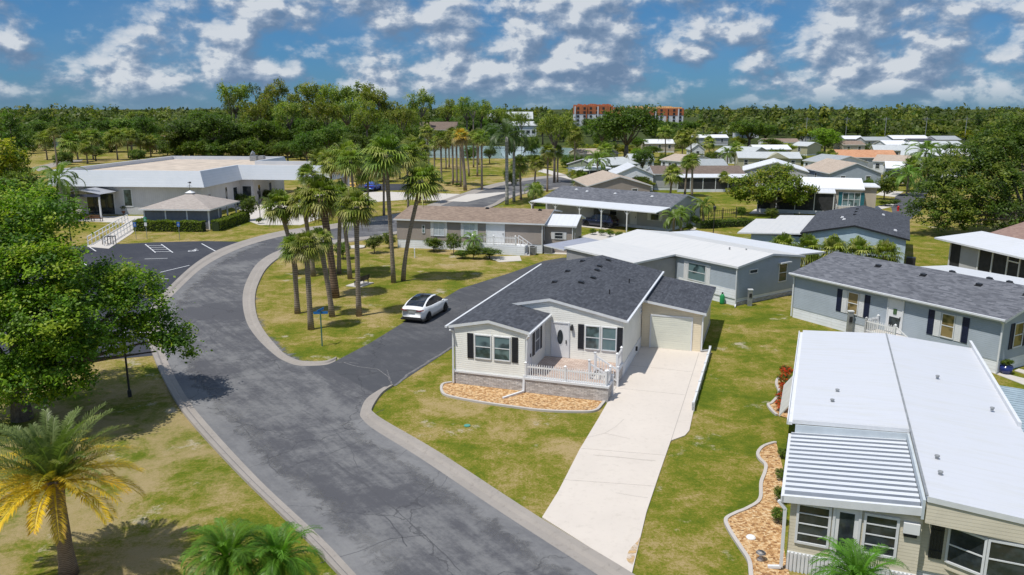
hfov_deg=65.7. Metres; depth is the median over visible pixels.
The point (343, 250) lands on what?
shrub
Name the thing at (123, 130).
cabbage palm
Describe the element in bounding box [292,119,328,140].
oak tree
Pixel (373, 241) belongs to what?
shrub
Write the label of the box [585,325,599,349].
window
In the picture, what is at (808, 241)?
cabbage palm
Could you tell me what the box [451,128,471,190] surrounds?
cabbage palm
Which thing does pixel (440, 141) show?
cabbage palm
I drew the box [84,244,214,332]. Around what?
parking lines
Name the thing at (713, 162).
mobile home
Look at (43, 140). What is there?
background tree
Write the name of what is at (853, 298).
window
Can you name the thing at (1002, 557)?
window
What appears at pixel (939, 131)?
garden tree
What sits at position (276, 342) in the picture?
road edge strip
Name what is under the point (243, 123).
thicket
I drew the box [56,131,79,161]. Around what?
cabbage palm
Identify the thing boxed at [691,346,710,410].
driveway rail
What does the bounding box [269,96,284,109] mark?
pine tree
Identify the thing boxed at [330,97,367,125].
pine tree
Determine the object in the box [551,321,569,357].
door
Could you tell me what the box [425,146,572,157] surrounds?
pond
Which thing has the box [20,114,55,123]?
oak tree
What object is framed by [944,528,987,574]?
window
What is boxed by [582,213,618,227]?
parked car
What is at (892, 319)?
door
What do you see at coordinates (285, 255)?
cabbage palm
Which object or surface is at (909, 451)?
metal roof house
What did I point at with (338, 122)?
thicket
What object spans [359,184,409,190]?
side lot
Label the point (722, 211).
iron fence
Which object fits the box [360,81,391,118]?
pine tree
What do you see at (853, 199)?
window
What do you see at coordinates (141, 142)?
cabbage palm
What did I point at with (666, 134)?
cabbage palm
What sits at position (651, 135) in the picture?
park tree
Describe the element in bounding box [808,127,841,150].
broadleaf tree
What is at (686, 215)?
feather palm
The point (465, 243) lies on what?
feather palm
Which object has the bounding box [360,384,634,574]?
kerb
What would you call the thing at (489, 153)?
park tree
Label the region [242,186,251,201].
window
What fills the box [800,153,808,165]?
garden tree
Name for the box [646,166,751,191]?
mobile home
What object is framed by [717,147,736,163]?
feather palm
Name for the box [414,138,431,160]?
cabbage palm
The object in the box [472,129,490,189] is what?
cabbage palm
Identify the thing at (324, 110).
pine tree
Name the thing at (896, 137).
mobile home
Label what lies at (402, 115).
pine tree
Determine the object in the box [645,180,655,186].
garden tree
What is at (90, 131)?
cabbage palm
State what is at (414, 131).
oak tree
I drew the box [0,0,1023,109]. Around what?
sky
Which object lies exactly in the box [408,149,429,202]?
cabbage palm
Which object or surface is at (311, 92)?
pine tree
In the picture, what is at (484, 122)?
woodland tree
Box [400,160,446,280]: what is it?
cabbage palm
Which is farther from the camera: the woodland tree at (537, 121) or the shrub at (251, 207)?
the woodland tree at (537, 121)
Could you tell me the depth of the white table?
86.54 m
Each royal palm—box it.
[483,118,529,204]
[496,127,531,201]
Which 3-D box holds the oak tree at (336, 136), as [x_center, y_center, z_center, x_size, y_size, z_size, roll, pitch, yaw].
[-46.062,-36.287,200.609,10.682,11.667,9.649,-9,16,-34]
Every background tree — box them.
[12,127,38,151]
[19,119,50,131]
[31,129,57,150]
[45,120,64,132]
[51,149,74,164]
[57,125,71,137]
[64,121,92,129]
[83,146,108,160]
[88,120,111,132]
[93,131,124,152]
[127,148,146,159]
[137,134,163,152]
[150,123,174,134]
[155,139,176,154]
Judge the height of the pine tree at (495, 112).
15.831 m
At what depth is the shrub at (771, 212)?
108.67 m
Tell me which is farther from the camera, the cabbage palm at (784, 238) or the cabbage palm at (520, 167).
the cabbage palm at (520, 167)
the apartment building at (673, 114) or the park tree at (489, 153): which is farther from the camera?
the apartment building at (673, 114)
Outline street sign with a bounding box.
[313,307,327,345]
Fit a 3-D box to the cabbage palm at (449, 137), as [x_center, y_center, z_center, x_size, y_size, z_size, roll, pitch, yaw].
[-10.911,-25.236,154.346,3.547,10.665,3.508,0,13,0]
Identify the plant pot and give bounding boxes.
[999,358,1014,373]
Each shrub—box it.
[235,193,247,203]
[236,195,258,217]
[262,189,270,197]
[333,241,351,258]
[365,233,383,252]
[382,233,397,247]
[423,237,444,250]
[445,233,462,254]
[454,250,467,257]
[464,245,482,258]
[477,247,503,258]
[605,229,613,234]
[686,223,693,230]
[690,214,701,223]
[737,206,746,216]
[764,208,778,218]
[770,507,788,521]
[773,485,781,499]
[774,467,783,479]
[775,388,782,399]
[775,397,788,409]
[776,373,790,380]
[777,447,786,456]
[778,379,786,388]
[779,365,793,374]
[877,200,893,205]
[889,199,901,204]
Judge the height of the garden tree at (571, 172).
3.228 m
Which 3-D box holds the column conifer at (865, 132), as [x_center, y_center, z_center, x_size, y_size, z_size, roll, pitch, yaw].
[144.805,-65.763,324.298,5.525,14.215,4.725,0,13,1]
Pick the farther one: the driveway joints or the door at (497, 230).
the door at (497, 230)
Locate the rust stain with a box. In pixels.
[627,538,639,562]
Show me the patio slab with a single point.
(1020, 380)
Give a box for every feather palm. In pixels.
[30,161,85,200]
[460,231,485,248]
[523,183,543,208]
[581,150,615,170]
[659,208,688,231]
[671,205,695,230]
[690,196,719,220]
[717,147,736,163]
[889,165,925,195]
[905,140,947,180]
[909,155,950,180]
[921,163,955,178]
[940,141,962,156]
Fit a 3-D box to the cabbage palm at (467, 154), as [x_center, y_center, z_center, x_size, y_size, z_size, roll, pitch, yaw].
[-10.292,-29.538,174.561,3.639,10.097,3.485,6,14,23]
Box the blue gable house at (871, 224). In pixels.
[737,205,909,265]
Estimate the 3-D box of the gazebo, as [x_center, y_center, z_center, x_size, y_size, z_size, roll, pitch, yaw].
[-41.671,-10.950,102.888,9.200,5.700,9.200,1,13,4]
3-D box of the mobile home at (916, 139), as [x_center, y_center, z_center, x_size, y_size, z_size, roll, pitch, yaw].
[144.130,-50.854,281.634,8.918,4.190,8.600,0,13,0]
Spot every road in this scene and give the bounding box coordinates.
[174,177,573,574]
[323,258,566,392]
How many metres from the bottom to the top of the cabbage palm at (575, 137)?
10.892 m
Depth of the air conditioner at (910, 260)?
74.39 m
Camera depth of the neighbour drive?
93.25 m
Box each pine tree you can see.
[123,111,148,118]
[146,111,167,117]
[216,82,251,123]
[220,93,237,122]
[234,95,274,139]
[247,82,270,101]
[257,76,288,104]
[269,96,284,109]
[271,101,305,155]
[279,92,315,119]
[292,80,338,119]
[308,98,344,126]
[313,80,350,147]
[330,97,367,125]
[338,81,380,119]
[350,99,386,135]
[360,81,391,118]
[375,100,402,122]
[388,105,417,133]
[398,108,424,127]
[403,86,435,126]
[435,99,459,121]
[449,95,480,131]
[463,99,483,129]
[476,99,491,128]
[486,105,508,122]
[497,107,514,125]
[513,111,530,146]
[536,109,574,182]
[564,137,586,148]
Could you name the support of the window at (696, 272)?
in the white roof house at (733, 268)
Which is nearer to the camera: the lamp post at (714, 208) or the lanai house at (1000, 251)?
the lanai house at (1000, 251)
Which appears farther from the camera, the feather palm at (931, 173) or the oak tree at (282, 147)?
the oak tree at (282, 147)
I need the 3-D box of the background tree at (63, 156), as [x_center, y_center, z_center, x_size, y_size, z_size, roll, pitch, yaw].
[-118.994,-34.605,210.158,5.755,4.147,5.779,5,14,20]
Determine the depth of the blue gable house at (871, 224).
78.89 m
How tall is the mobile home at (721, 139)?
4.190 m
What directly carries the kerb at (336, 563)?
on the ground
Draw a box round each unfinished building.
[573,104,612,125]
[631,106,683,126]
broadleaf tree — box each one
[0,136,31,176]
[0,167,32,187]
[792,127,808,141]
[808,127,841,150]
[875,177,899,199]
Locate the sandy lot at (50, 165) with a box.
[32,159,82,170]
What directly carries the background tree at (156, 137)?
on the ground
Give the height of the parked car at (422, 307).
1.649 m
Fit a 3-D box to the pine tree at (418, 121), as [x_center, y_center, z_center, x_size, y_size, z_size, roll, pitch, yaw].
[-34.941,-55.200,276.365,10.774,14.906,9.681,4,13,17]
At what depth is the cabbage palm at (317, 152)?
122.58 m
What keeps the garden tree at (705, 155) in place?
on the ground
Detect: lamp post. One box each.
[121,325,131,396]
[713,206,715,232]
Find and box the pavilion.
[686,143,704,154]
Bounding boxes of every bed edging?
[440,381,605,412]
[724,441,776,574]
[767,378,779,415]
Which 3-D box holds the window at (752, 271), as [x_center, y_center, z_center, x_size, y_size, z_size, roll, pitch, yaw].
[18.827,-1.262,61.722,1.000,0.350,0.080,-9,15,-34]
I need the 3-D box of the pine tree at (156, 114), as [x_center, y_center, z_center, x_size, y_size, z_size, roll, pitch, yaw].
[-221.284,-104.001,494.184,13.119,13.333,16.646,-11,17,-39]
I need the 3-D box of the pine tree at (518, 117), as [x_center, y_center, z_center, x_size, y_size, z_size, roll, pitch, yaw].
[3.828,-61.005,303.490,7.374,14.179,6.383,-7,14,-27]
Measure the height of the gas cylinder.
0.940 m
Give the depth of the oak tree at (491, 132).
292.37 m
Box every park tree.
[464,145,475,159]
[483,148,495,163]
[502,168,522,184]
[521,134,541,152]
[523,154,533,166]
[532,124,548,143]
[541,155,551,165]
[553,121,574,141]
[573,126,588,134]
[592,133,611,145]
[643,125,656,137]
[664,125,684,138]
[679,119,700,129]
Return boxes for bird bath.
[756,550,765,561]
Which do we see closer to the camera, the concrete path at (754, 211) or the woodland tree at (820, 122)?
the concrete path at (754, 211)
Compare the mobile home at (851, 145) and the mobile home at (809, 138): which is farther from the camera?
the mobile home at (809, 138)
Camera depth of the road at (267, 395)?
36.53 m
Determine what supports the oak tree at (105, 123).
on the ground
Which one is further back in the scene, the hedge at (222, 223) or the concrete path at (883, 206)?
the concrete path at (883, 206)
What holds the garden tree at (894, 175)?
on the ground
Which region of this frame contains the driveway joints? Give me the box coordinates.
[563,354,698,497]
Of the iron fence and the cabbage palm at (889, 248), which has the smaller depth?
the cabbage palm at (889, 248)
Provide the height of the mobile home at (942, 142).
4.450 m
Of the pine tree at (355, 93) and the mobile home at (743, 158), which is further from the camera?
the pine tree at (355, 93)
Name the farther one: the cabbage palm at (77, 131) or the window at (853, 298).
the cabbage palm at (77, 131)
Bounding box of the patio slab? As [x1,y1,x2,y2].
[991,372,1023,384]
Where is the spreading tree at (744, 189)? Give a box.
[725,162,820,208]
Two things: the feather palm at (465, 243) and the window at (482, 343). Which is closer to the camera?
the window at (482, 343)
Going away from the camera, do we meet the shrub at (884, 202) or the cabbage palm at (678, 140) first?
the shrub at (884, 202)
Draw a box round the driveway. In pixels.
[542,346,707,571]
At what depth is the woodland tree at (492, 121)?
455.49 m
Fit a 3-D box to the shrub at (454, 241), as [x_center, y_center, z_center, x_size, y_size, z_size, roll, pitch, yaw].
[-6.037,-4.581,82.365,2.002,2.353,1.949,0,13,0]
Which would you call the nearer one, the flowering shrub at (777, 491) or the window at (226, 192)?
the flowering shrub at (777, 491)
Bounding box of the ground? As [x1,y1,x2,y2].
[0,109,1023,574]
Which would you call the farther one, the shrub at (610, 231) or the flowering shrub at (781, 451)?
the shrub at (610, 231)
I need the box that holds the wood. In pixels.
[0,102,1023,136]
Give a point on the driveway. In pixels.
(600, 516)
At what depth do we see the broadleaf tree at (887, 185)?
130.81 m
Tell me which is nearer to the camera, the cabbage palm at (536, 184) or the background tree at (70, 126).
the cabbage palm at (536, 184)
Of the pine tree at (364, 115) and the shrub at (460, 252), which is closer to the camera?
the shrub at (460, 252)
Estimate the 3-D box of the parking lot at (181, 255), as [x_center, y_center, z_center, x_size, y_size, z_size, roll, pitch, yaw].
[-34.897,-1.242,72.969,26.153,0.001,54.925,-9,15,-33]
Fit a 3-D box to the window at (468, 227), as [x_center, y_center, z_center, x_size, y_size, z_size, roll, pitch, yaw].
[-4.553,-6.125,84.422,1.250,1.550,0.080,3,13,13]
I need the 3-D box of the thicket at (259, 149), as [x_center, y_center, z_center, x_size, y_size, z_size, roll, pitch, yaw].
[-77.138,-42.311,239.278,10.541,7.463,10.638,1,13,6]
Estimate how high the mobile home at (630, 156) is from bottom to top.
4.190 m
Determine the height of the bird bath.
0.300 m
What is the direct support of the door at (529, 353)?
in the mobile home at (576, 328)
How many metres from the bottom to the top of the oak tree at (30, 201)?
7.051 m
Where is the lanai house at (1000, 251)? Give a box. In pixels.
[934,222,1023,277]
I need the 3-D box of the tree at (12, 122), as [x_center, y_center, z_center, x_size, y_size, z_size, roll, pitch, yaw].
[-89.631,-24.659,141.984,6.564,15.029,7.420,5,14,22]
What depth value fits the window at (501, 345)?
42.65 m
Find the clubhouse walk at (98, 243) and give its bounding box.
[76,216,143,248]
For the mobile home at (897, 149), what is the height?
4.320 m
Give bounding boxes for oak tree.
[0,121,11,132]
[0,171,37,193]
[0,173,212,422]
[1,190,63,253]
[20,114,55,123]
[47,117,69,126]
[83,120,118,131]
[91,130,116,151]
[109,116,136,145]
[129,117,162,135]
[159,131,189,155]
[160,118,211,155]
[186,109,230,139]
[186,114,252,155]
[220,119,262,155]
[237,106,277,145]
[241,117,292,143]
[269,114,307,136]
[269,140,297,160]
[282,128,314,142]
[288,131,322,160]
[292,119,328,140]
[308,122,348,148]
[340,131,372,154]
[341,125,376,139]
[364,117,402,135]
[371,124,404,146]
[397,124,425,139]
[431,117,454,121]
[457,114,480,130]
[483,125,504,147]
[576,118,592,136]
[583,117,616,141]
[589,102,664,156]
[631,149,654,168]
[645,119,674,138]
[648,120,680,128]
[729,118,780,146]
[758,124,780,137]
[899,110,1023,231]
[978,132,1023,167]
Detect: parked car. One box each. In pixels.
[364,181,380,190]
[401,293,448,320]
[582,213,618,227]
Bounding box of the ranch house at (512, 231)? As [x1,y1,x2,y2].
[393,205,585,255]
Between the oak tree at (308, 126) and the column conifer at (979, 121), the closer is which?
the oak tree at (308, 126)
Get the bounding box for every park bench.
[91,215,102,220]
[346,274,373,286]
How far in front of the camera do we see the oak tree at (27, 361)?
37.04 m
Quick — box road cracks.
[236,409,459,570]
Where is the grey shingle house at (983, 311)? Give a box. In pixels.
[789,251,1023,372]
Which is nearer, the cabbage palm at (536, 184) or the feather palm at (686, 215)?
the feather palm at (686, 215)
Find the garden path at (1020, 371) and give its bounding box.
[1014,369,1023,373]
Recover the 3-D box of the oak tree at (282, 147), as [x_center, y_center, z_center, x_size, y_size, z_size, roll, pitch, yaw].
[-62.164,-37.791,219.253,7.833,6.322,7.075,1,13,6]
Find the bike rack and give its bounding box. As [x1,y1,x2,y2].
[101,236,115,244]
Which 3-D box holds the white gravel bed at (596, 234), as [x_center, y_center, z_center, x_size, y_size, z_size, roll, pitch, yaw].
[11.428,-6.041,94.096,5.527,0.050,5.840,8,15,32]
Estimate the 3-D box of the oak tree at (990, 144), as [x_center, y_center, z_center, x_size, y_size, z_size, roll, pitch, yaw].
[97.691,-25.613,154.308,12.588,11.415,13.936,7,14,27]
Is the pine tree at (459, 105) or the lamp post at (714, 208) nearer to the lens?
the lamp post at (714, 208)
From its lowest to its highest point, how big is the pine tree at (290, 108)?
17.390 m
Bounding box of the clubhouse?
[48,151,349,217]
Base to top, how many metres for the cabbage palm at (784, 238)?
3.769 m
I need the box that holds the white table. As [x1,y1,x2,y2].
[351,245,364,248]
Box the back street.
[891,169,964,218]
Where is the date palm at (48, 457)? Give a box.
[0,401,147,574]
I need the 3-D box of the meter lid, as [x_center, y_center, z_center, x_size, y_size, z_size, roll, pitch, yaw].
[8.495,8.875,28.177,0.338,0.100,0.338,0,13,0]
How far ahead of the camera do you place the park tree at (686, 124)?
389.91 m
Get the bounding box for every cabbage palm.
[33,129,55,159]
[44,126,60,167]
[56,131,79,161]
[65,128,87,159]
[76,139,95,163]
[80,127,101,159]
[101,127,128,159]
[120,126,136,156]
[123,128,139,158]
[132,131,148,148]
[142,134,157,156]
[256,188,298,274]
[277,232,303,313]
[285,185,318,276]
[287,230,324,329]
[294,174,343,297]
[295,163,319,188]
[307,146,327,194]
[310,227,335,316]
[315,148,342,179]
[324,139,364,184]
[324,180,354,278]
[328,210,341,273]
[332,187,378,316]
[334,146,366,186]
[353,154,383,207]
[359,130,411,282]
[368,146,400,215]
[397,139,423,207]
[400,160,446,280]
[401,135,416,173]
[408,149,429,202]
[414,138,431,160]
[418,123,435,163]
[428,135,437,168]
[432,130,448,182]
[439,138,450,168]
[443,127,455,184]
[448,132,458,182]
[448,144,453,167]
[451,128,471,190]
[452,125,467,186]
[465,132,470,176]
[469,128,479,176]
[469,130,474,167]
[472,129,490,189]
[508,154,530,199]
[526,181,544,205]
[529,154,544,182]
[539,143,556,191]
[553,145,563,181]
[566,125,584,160]
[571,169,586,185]
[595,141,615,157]
[656,123,673,154]
[661,163,682,192]
[673,128,690,153]
[679,155,694,193]
[683,127,699,151]
[683,152,701,195]
[701,135,715,151]
[719,170,729,191]
[730,140,743,156]
[769,232,796,246]
[792,233,822,266]
[816,233,847,258]
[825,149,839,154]
[840,235,878,257]
[869,238,905,262]
[900,156,920,191]
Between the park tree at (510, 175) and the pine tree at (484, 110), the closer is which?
the park tree at (510, 175)
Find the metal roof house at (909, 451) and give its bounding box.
[768,330,1023,574]
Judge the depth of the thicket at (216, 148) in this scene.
236.68 m
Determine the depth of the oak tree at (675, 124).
424.23 m
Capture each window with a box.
[66,188,75,203]
[122,189,133,206]
[225,187,227,198]
[233,186,238,205]
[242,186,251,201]
[257,184,260,199]
[433,222,444,235]
[463,223,474,236]
[474,334,491,359]
[493,336,510,361]
[535,327,539,353]
[554,232,562,238]
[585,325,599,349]
[601,326,616,351]
[609,209,616,215]
[650,213,658,220]
[687,262,705,282]
[749,268,757,273]
[778,263,787,281]
[794,504,831,548]
[842,192,860,206]
[846,291,859,314]
[861,512,899,558]
[875,163,879,168]
[939,312,955,339]
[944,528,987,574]
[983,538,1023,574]
[1012,321,1023,348]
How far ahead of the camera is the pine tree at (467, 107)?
311.58 m
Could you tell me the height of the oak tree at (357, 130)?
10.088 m
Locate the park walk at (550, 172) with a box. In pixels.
[538,169,572,179]
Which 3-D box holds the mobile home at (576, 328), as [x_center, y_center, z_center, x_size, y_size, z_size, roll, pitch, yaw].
[5.389,1.939,49.382,13.326,4.387,19.683,4,13,18]
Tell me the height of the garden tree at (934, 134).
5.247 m
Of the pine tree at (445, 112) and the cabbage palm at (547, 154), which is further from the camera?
the pine tree at (445, 112)
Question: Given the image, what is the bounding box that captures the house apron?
[487,256,521,261]
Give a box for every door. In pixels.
[486,223,504,242]
[527,335,531,374]
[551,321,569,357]
[629,211,636,224]
[651,316,691,350]
[828,507,862,563]
[885,298,904,333]
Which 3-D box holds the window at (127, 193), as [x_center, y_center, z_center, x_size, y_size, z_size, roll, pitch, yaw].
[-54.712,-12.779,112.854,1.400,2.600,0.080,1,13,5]
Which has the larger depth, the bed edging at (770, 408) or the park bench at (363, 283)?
the park bench at (363, 283)
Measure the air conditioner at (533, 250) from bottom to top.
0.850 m
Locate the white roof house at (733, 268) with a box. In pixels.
[544,229,825,306]
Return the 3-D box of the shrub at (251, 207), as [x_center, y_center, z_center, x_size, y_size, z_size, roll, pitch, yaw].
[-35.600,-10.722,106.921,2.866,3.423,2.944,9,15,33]
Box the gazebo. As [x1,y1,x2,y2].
[138,182,239,229]
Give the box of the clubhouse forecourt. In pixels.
[231,192,504,224]
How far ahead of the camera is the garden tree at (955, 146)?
229.52 m
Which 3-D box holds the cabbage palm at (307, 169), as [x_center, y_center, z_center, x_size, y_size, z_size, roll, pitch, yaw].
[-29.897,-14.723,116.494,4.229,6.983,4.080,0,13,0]
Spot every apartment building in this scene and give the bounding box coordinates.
[419,122,457,144]
[487,112,532,124]
[511,121,536,136]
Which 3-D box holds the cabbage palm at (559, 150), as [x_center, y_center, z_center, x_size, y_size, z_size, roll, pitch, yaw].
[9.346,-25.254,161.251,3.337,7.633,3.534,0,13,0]
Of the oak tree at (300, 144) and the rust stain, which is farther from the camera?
the oak tree at (300, 144)
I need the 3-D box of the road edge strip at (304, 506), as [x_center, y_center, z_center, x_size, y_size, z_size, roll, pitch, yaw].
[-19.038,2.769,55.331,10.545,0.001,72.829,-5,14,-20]
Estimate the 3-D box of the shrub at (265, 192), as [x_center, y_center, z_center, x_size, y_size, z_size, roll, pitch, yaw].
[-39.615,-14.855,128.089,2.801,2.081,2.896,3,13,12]
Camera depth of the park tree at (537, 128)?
324.76 m
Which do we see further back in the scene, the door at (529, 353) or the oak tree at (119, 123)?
the oak tree at (119, 123)
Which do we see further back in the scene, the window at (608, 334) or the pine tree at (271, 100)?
the pine tree at (271, 100)
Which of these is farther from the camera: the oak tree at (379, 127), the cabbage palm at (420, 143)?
the oak tree at (379, 127)
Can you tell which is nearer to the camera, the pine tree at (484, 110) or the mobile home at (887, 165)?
the mobile home at (887, 165)
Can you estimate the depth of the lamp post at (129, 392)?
41.84 m
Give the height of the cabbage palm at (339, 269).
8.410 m
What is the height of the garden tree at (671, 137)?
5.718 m
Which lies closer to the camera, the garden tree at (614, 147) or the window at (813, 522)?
the window at (813, 522)
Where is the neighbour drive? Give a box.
[586,234,614,239]
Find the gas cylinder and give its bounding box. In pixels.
[720,292,724,303]
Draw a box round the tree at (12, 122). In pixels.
[0,107,41,180]
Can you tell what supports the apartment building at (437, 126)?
on the ground
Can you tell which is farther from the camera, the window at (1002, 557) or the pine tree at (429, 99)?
the pine tree at (429, 99)
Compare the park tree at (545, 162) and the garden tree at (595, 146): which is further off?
the garden tree at (595, 146)
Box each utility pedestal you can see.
[747,289,753,305]
[846,310,854,331]
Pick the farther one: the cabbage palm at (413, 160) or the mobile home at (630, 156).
the mobile home at (630, 156)
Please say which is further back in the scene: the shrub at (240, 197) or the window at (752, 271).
the shrub at (240, 197)
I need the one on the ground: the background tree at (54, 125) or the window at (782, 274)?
the background tree at (54, 125)
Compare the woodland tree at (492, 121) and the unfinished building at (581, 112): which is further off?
the unfinished building at (581, 112)
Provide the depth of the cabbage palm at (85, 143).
213.59 m
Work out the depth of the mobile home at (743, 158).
192.48 m
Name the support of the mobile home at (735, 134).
on the ground
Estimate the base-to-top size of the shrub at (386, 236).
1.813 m
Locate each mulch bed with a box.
[443,380,601,409]
[728,443,788,574]
[770,380,787,417]
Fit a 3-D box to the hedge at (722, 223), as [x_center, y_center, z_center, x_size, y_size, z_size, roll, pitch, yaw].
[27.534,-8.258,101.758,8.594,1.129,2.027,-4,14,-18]
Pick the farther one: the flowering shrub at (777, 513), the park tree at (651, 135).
the park tree at (651, 135)
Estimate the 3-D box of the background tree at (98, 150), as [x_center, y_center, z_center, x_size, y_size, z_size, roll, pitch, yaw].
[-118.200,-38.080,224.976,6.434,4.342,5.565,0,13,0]
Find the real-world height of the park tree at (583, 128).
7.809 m
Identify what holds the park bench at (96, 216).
on the clubhouse walk at (98, 243)
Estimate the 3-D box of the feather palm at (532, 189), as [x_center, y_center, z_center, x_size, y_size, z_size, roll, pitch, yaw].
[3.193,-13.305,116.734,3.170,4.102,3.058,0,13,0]
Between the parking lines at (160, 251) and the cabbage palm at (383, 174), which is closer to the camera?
the parking lines at (160, 251)
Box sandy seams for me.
[343,347,451,385]
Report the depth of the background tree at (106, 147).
267.35 m
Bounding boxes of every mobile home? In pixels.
[445,255,715,402]
[567,157,638,177]
[568,148,618,157]
[573,170,651,191]
[608,162,654,190]
[625,154,653,169]
[641,139,674,151]
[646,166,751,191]
[660,154,710,165]
[692,134,728,144]
[696,159,727,165]
[715,146,768,163]
[733,131,758,137]
[734,151,801,169]
[743,158,808,184]
[748,145,791,151]
[757,177,879,213]
[758,138,798,144]
[791,141,821,155]
[799,136,815,141]
[802,154,867,166]
[804,158,882,185]
[833,141,865,149]
[834,149,895,168]
[839,136,861,140]
[855,137,890,145]
[869,145,919,154]
[872,154,910,174]
[873,140,905,144]
[883,161,907,182]
[885,135,926,139]
[899,141,937,146]
[900,150,928,165]
[903,138,933,141]
[917,148,944,162]
[924,141,961,147]
[927,136,960,140]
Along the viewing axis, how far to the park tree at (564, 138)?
348.32 m
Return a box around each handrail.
[87,214,127,244]
[103,218,134,245]
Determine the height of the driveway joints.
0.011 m
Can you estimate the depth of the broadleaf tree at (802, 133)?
323.76 m
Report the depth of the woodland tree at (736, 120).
422.74 m
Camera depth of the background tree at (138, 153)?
226.91 m
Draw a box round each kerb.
[147,174,566,574]
[243,187,558,365]
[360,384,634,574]
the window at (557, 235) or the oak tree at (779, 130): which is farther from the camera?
the oak tree at (779, 130)
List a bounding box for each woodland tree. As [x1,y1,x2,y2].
[478,118,489,127]
[484,117,501,124]
[534,118,543,135]
[732,117,744,124]
[804,121,824,126]
[815,117,832,128]
[980,123,999,132]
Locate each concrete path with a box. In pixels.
[749,209,793,214]
[875,204,895,208]
[876,190,901,196]
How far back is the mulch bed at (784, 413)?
40.18 m
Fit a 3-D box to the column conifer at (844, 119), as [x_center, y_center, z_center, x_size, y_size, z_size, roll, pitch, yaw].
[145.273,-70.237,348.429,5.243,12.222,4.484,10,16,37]
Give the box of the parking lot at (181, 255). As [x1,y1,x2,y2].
[0,241,236,361]
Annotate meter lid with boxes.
[746,534,755,539]
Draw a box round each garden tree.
[559,154,577,166]
[565,170,575,184]
[584,144,598,148]
[599,140,617,149]
[616,144,635,156]
[628,136,648,146]
[629,147,656,154]
[634,175,650,182]
[642,146,662,152]
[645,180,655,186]
[657,151,673,164]
[670,135,684,147]
[697,152,712,158]
[707,150,722,158]
[728,135,748,144]
[760,138,783,144]
[769,148,788,151]
[783,143,797,150]
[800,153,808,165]
[822,138,845,147]
[848,128,863,135]
[862,178,874,182]
[863,141,873,149]
[875,131,892,136]
[882,169,905,185]
[926,132,940,136]
[930,128,949,134]
[939,143,958,148]
[939,153,967,164]
[954,129,977,139]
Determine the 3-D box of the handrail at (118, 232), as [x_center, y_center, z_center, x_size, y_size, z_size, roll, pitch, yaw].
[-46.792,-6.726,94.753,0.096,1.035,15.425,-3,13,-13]
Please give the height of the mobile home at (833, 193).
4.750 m
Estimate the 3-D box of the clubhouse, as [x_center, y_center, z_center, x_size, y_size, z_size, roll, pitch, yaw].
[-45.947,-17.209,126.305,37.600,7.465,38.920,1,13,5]
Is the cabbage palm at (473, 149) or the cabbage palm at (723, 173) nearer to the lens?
the cabbage palm at (723, 173)
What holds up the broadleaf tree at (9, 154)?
on the ground
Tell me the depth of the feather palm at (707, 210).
100.08 m
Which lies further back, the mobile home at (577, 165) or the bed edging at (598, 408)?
the mobile home at (577, 165)
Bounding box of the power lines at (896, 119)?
[811,119,999,119]
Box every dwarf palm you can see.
[177,516,272,574]
[227,521,325,574]
[808,536,909,574]
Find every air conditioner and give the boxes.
[528,246,536,254]
[544,246,552,253]
[906,256,915,265]
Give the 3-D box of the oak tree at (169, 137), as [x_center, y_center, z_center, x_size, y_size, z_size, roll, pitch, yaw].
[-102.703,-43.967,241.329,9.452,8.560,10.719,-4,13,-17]
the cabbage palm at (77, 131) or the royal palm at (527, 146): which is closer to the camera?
the royal palm at (527, 146)
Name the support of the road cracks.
on the road at (267, 395)
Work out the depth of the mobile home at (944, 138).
300.46 m
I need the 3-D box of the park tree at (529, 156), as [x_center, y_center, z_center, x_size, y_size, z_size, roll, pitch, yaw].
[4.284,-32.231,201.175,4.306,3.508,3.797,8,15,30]
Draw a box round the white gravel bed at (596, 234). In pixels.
[582,232,613,237]
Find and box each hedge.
[132,219,206,231]
[210,211,249,230]
[694,218,754,228]
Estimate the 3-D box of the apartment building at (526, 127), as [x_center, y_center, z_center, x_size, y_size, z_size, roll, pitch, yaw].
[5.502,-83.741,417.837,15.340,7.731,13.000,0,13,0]
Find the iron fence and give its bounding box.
[700,207,736,220]
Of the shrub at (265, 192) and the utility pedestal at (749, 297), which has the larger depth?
the shrub at (265, 192)
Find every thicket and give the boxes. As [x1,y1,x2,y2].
[162,140,188,155]
[176,139,212,155]
[195,137,232,155]
[220,138,252,155]
[235,114,270,147]
[238,136,271,155]
[265,138,290,156]
[283,143,305,159]
[321,118,357,128]
[361,119,384,140]
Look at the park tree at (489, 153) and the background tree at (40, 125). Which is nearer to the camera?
the park tree at (489, 153)
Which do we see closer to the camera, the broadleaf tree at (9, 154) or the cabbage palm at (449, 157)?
the broadleaf tree at (9, 154)
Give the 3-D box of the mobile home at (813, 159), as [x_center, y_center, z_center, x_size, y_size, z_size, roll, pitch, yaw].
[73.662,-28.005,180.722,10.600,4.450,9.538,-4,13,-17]
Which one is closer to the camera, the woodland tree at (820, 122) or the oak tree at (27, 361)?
the oak tree at (27, 361)
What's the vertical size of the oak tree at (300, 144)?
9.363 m
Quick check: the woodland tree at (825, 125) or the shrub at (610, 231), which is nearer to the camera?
the shrub at (610, 231)
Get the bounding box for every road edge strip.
[161,243,396,574]
[255,298,298,359]
[339,419,596,574]
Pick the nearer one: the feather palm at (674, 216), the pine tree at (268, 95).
the feather palm at (674, 216)
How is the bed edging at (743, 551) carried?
on the ground
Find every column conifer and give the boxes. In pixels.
[840,114,846,135]
[860,110,870,136]
[971,114,982,130]
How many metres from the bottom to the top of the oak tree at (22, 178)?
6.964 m
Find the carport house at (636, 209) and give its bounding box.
[529,185,703,231]

